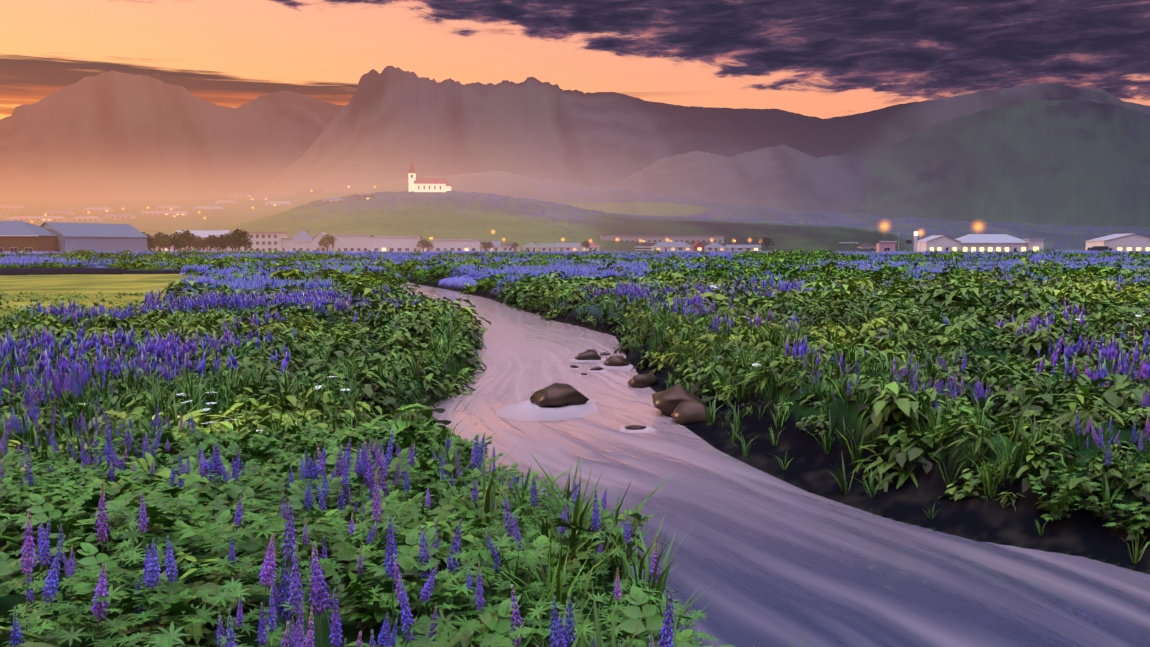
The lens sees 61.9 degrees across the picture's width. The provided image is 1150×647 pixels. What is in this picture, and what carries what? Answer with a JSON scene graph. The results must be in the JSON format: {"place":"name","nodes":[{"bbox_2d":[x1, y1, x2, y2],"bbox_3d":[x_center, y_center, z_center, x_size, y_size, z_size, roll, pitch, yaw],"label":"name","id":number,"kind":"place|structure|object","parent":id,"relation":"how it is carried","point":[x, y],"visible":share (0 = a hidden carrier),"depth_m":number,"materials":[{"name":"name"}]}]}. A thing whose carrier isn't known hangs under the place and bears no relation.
{"place":"outdoors","nodes":[
{"label":"outdoors","id":0,"kind":"place"},
{"bbox_2d":[0,71,345,201],"bbox_3d":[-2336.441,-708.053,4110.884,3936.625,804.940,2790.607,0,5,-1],"label":"mountain","id":1,"kind":"structure","parent":0,"point":[113,135],"depth_m":3895.96,"materials":[{"name":"stone"}]},
{"bbox_2d":[0,191,367,235],"bbox_3d":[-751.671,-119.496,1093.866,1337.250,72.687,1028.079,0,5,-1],"label":"hill","id":2,"kind":"structure","parent":0,"point":[242,210],"depth_m":1019.67,"materials":[{"name":"plant"}]},
{"bbox_2d":[0,213,7,218],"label":"hill house","id":3,"kind":"structure","parent":2,"relation":"on","point":[2,216],"depth_m":938.61,"materials":[{"name":"white paint"}]},
{"bbox_2d":[0,205,25,209],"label":"hill house","id":4,"kind":"structure","parent":2,"relation":"on","point":[7,207],"depth_m":1029.35,"materials":[{"name":"white paint"}]},
{"bbox_2d":[6,216,68,221],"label":"hill house","id":5,"kind":"structure","parent":2,"relation":"on","point":[41,218],"depth_m":911.83,"materials":[{"name":"white paint"}]},
{"bbox_2d":[46,210,74,214],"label":"hill house","id":6,"kind":"structure","parent":2,"relation":"on","point":[60,212],"depth_m":982.62,"materials":[{"name":"white paint"}]},
{"bbox_2d":[71,216,103,221],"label":"hill house","id":7,"kind":"structure","parent":2,"relation":"on","point":[84,218],"depth_m":905.32,"materials":[{"name":"white paint"}]},
{"bbox_2d":[83,207,113,212],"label":"hill house","id":8,"kind":"structure","parent":2,"relation":"on","point":[100,209],"depth_m":1010.79,"materials":[{"name":"white paint"}]},
{"bbox_2d":[103,214,135,219],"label":"hill house","id":9,"kind":"structure","parent":2,"relation":"on","point":[121,216],"depth_m":939.69,"materials":[{"name":"white paint"}]},
{"bbox_2d":[140,211,189,215],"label":"hill house","id":10,"kind":"structure","parent":2,"relation":"on","point":[171,213],"depth_m":985.28,"materials":[{"name":"white paint"}]},
{"bbox_2d":[156,205,183,209],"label":"hill house","id":11,"kind":"structure","parent":2,"relation":"on","point":[169,207],"depth_m":1043.69,"materials":[{"name":"white paint"}]},
{"bbox_2d":[192,206,224,211],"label":"hill house","id":12,"kind":"structure","parent":2,"relation":"on","point":[202,208],"depth_m":1022.95,"materials":[{"name":"white paint"}]},
{"bbox_2d":[213,200,236,203],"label":"hill house","id":13,"kind":"structure","parent":2,"relation":"on","point":[226,202],"depth_m":1081.57,"materials":[{"name":"white paint"}]},
{"bbox_2d":[230,193,249,198],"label":"hill house","id":14,"kind":"structure","parent":2,"relation":"on","point":[237,195],"depth_m":1141.74,"materials":[{"name":"white paint"}]},
{"bbox_2d":[249,195,271,201],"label":"hill house","id":15,"kind":"structure","parent":2,"relation":"on","point":[254,198],"depth_m":1099.53,"materials":[{"name":"white paint"}]},
{"bbox_2d":[265,201,291,205],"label":"hill house","id":16,"kind":"structure","parent":2,"relation":"on","point":[278,203],"depth_m":1046.16,"materials":[{"name":"white paint"}]},
{"bbox_2d":[296,189,321,194],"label":"hill house","id":17,"kind":"structure","parent":2,"relation":"on","point":[307,191],"depth_m":1130.53,"materials":[{"name":"grey concrete"}]},
{"bbox_2d":[31,186,980,241],"bbox_3d":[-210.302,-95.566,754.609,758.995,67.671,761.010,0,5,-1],"label":"street lights","id":18,"kind":"object","parent":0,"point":[978,226],"visible":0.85,"depth_m":410.51},
{"bbox_2d":[0,250,1149,646],"bbox_3d":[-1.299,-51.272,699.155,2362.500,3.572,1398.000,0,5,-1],"label":"ground","id":19,"kind":"structure","parent":0,"point":[974,518],"depth_m":20.22,"materials":[{"name":"green plant"}]},
{"bbox_2d":[0,221,57,254],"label":"warehouse","id":20,"kind":"structure","parent":19,"relation":"on","point":[20,235],"depth_m":296.82,"materials":[{"name":"brown paint"}]},
{"bbox_2d":[41,222,147,253],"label":"warehouse","id":21,"kind":"structure","parent":19,"relation":"on","point":[99,237],"depth_m":315.20,"materials":[{"name":"grey metal"}]},
{"bbox_2d":[157,237,176,251],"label":"town house","id":22,"kind":"structure","parent":19,"relation":"on","point":[167,249],"depth_m":464.47,"materials":[{"name":"white paint"}]},
{"bbox_2d":[172,230,233,251],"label":"building","id":23,"kind":"structure","parent":19,"relation":"on","point":[203,233],"depth_m":517.12,"materials":[{"name":"grey concrete"}]},
{"bbox_2d":[241,232,287,252],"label":"apartment building","id":24,"kind":"structure","parent":19,"relation":"on","point":[265,241],"depth_m":445.34,"materials":[{"name":"paint"}]},
{"bbox_2d":[281,238,293,251],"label":"building","id":25,"kind":"structure","parent":19,"relation":"on","point":[287,244],"depth_m":448.80,"materials":[{"name":"white paint"}]},
{"bbox_2d":[292,229,313,251],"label":"house","id":26,"kind":"structure","parent":19,"relation":"on","point":[302,240],"depth_m":475.68,"materials":[{"name":"white paint"}]},
{"bbox_2d":[312,232,331,252],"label":"house","id":27,"kind":"structure","parent":19,"relation":"on","point":[316,239],"depth_m":465.87,"materials":[{"name":"white paint"}]},
{"bbox_2d":[333,234,373,252],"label":"building","id":28,"kind":"structure","parent":19,"relation":"on","point":[354,242],"depth_m":476.01,"materials":[{"name":"white paint"}]},
{"bbox_2d":[374,236,422,252],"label":"building","id":29,"kind":"structure","parent":19,"relation":"on","point":[395,243],"depth_m":496.34,"materials":[{"name":"white paint"}]},
{"bbox_2d":[424,240,433,251],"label":"town house","id":30,"kind":"structure","parent":19,"relation":"on","point":[428,249],"depth_m":511.85,"materials":[{"name":"white paint"}]},
{"bbox_2d":[432,239,479,251],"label":"building","id":31,"kind":"structure","parent":19,"relation":"on","point":[467,245],"depth_m":516.92,"materials":[{"name":"white paint"}]},
{"bbox_2d":[142,228,774,252],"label":"garden trees","id":32,"kind":"object","parent":19,"relation":"on","point":[177,240],"visible":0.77,"depth_m":361.56,"materials":[{"name":"green plant"}]},
{"bbox_2d":[481,240,501,251],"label":"town house","id":33,"kind":"structure","parent":19,"relation":"on","point":[497,245],"depth_m":527.52,"materials":[{"name":"white paint"}]},
{"bbox_2d":[501,242,519,251],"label":"town house","id":34,"kind":"structure","parent":19,"relation":"on","point":[507,247],"depth_m":542.62,"materials":[{"name":"white paint"}]},
{"bbox_2d":[522,241,538,251],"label":"house","id":35,"kind":"structure","parent":19,"relation":"on","point":[531,246],"depth_m":537.90,"materials":[{"name":"white paint"}]},
{"bbox_2d":[539,243,554,251],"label":"house","id":36,"kind":"structure","parent":19,"relation":"on","point":[546,247],"depth_m":543.11,"materials":[{"name":"white paint"}]},
{"bbox_2d":[556,242,579,251],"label":"town house","id":37,"kind":"structure","parent":19,"relation":"on","point":[569,247],"depth_m":558.31,"materials":[{"name":"white paint"}]},
{"bbox_2d":[222,190,918,251],"bbox_3d":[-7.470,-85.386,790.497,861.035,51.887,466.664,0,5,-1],"label":"hill","id":38,"kind":"structure","parent":19,"relation":"on","point":[451,214],"depth_m":709.72,"materials":[{"name":"green plant"}]},
{"bbox_2d":[322,198,344,203],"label":"hill house","id":39,"kind":"structure","parent":38,"relation":"on","point":[328,200],"depth_m":775.06,"materials":[{"name":"white paint"}]},
{"bbox_2d":[353,195,373,199],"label":"hill house","id":40,"kind":"structure","parent":38,"relation":"on","point":[360,197],"depth_m":777.77,"materials":[{"name":"grey concrete"}]},
{"bbox_2d":[408,162,451,191],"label":"church","id":41,"kind":"structure","parent":38,"relation":"on","point":[428,184],"depth_m":791.80,"materials":[{"name":"white paint"}]},
{"bbox_2d":[0,266,1149,646],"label":"foliage","id":42,"kind":"object","parent":19,"relation":"on","point":[194,516],"visible":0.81,"depth_m":18.68,"materials":[{"name":"green plant"}]},
{"bbox_2d":[0,272,1149,646],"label":"lupine flowers","id":43,"kind":"object","parent":19,"relation":"on","point":[152,570],"visible":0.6,"depth_m":14.45,"materials":[{"name":"purple plant"}]},
{"bbox_2d":[0,248,1149,293],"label":"foliage","id":44,"kind":"object","parent":19,"relation":"on","point":[801,257],"visible":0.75,"depth_m":180.35,"materials":[{"name":"green plant"}]},
{"bbox_2d":[0,249,1149,292],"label":"lupin flowers","id":45,"kind":"object","parent":19,"relation":"on","point":[567,269],"visible":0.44,"depth_m":176.09,"materials":[{"name":"purple plant"}]},
{"bbox_2d":[580,242,600,250],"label":"town house","id":46,"kind":"structure","parent":19,"relation":"on","point":[594,246],"depth_m":573.49,"materials":[{"name":"white paint"}]},
{"bbox_2d":[530,345,717,429],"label":"river rocks","id":47,"kind":"object","parent":19,"relation":"on","point":[676,402],"visible":0.75,"depth_m":30.55,"materials":[{"name":"brown stone"}]},
{"bbox_2d":[635,247,651,249],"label":"coach bus","id":48,"kind":"object","parent":19,"relation":"on","point":[643,248],"visible":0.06,"depth_m":584.16,"materials":[{"name":"white paint"}]},
{"bbox_2d":[600,234,724,242],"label":"building","id":49,"kind":"structure","parent":19,"relation":"on","point":[658,238],"depth_m":638.76,"materials":[{"name":"grey concrete"}]},
{"bbox_2d":[651,242,692,251],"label":"house","id":50,"kind":"structure","parent":19,"relation":"on","point":[670,246],"depth_m":559.66,"materials":[{"name":"white paint"}]},
{"bbox_2d":[692,241,704,251],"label":"red hut","id":51,"kind":"object","parent":19,"relation":"on","point":[697,246],"visible":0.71,"depth_m":549.84,"materials":[{"name":"paint"}]},
{"bbox_2d":[705,243,726,251],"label":"house","id":52,"kind":"structure","parent":19,"relation":"on","point":[714,247],"depth_m":560.16,"materials":[{"name":"white paint"}]},
{"bbox_2d":[725,243,761,251],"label":"house","id":53,"kind":"structure","parent":19,"relation":"on","point":[741,248],"depth_m":560.50,"materials":[{"name":"white paint"}]},
{"bbox_2d":[857,243,875,248],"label":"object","id":54,"kind":"structure","parent":19,"relation":"on","point":[866,246],"depth_m":602.13,"materials":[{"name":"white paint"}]},
{"bbox_2d":[876,241,896,252],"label":"building","id":55,"kind":"structure","parent":19,"relation":"on","point":[887,246],"depth_m":381.39,"materials":[{"name":"grey concrete"}]},
{"bbox_2d":[914,232,917,251],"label":"fuel pylon sign","id":56,"kind":"object","parent":19,"relation":"on","point":[915,240],"visible":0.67,"depth_m":386.33,"materials":[{"name":"white metal"}]},
{"bbox_2d":[917,235,960,251],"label":"building","id":57,"kind":"structure","parent":19,"relation":"on","point":[937,242],"depth_m":399.95,"materials":[{"name":"white paint"}]},
{"bbox_2d":[956,234,1027,252],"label":"building","id":58,"kind":"structure","parent":19,"relation":"on","point":[988,243],"depth_m":402.62,"materials":[{"name":"white paint"}]},
{"bbox_2d":[1022,239,1044,251],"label":"building","id":59,"kind":"structure","parent":19,"relation":"on","point":[1035,244],"depth_m":401.75,"materials":[{"name":"white paint"}]},
{"bbox_2d":[1087,246,1107,251],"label":"dark truck","id":60,"kind":"object","parent":19,"relation":"on","point":[1098,248],"visible":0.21,"depth_m":399.00,"materials":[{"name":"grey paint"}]},
{"bbox_2d":[1085,233,1149,251],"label":"building","id":61,"kind":"structure","parent":19,"relation":"on","point":[1127,242],"depth_m":403.60,"materials":[{"name":"white paint"}]},
{"bbox_2d":[0,0,1149,118],"label":"sky","id":62,"kind":"structure","parent":0,"point":[823,59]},
{"bbox_2d":[252,66,1149,195],"bbox_3d":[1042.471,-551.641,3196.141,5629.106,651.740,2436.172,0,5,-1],"label":"mountain","id":63,"kind":"structure","parent":0,"point":[387,124],"depth_m":3159.60,"materials":[{"name":"grey stone"}]},
{"bbox_2d":[608,144,868,213],"bbox_3d":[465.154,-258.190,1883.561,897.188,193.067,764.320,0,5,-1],"label":"hill","id":64,"kind":"structure","parent":0,"point":[785,177],"depth_m":1806.44,"materials":[{"name":"grey stone"}]},
{"bbox_2d":[346,171,1149,250],"bbox_3d":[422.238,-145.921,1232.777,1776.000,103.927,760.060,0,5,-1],"label":"hill","id":65,"kind":"structure","parent":0,"point":[1054,236],"depth_m":1182.29,"materials":[{"name":"green plant"}]},
{"bbox_2d":[396,282,1149,646],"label":"river water","id":66,"kind":"structure","parent":0,"point":[776,562],"depth_m":16.30,"materials":[{"name":"purple liquid"}]},
{"bbox_2d":[496,352,656,433],"bbox_3d":[0.327,2.166,37.126,4.938,0.002,21.567,0,5,3],"label":"water foam","id":67,"kind":"object","parent":66,"relation":"on","point":[528,410],"visible":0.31,"depth_m":30.02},
{"bbox_2d":[850,99,1149,226],"bbox_3d":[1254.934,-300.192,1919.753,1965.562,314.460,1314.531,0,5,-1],"label":"mountain face","id":68,"kind":"object","parent":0,"point":[1068,162],"visible":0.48,"depth_m":1724.08}
]}

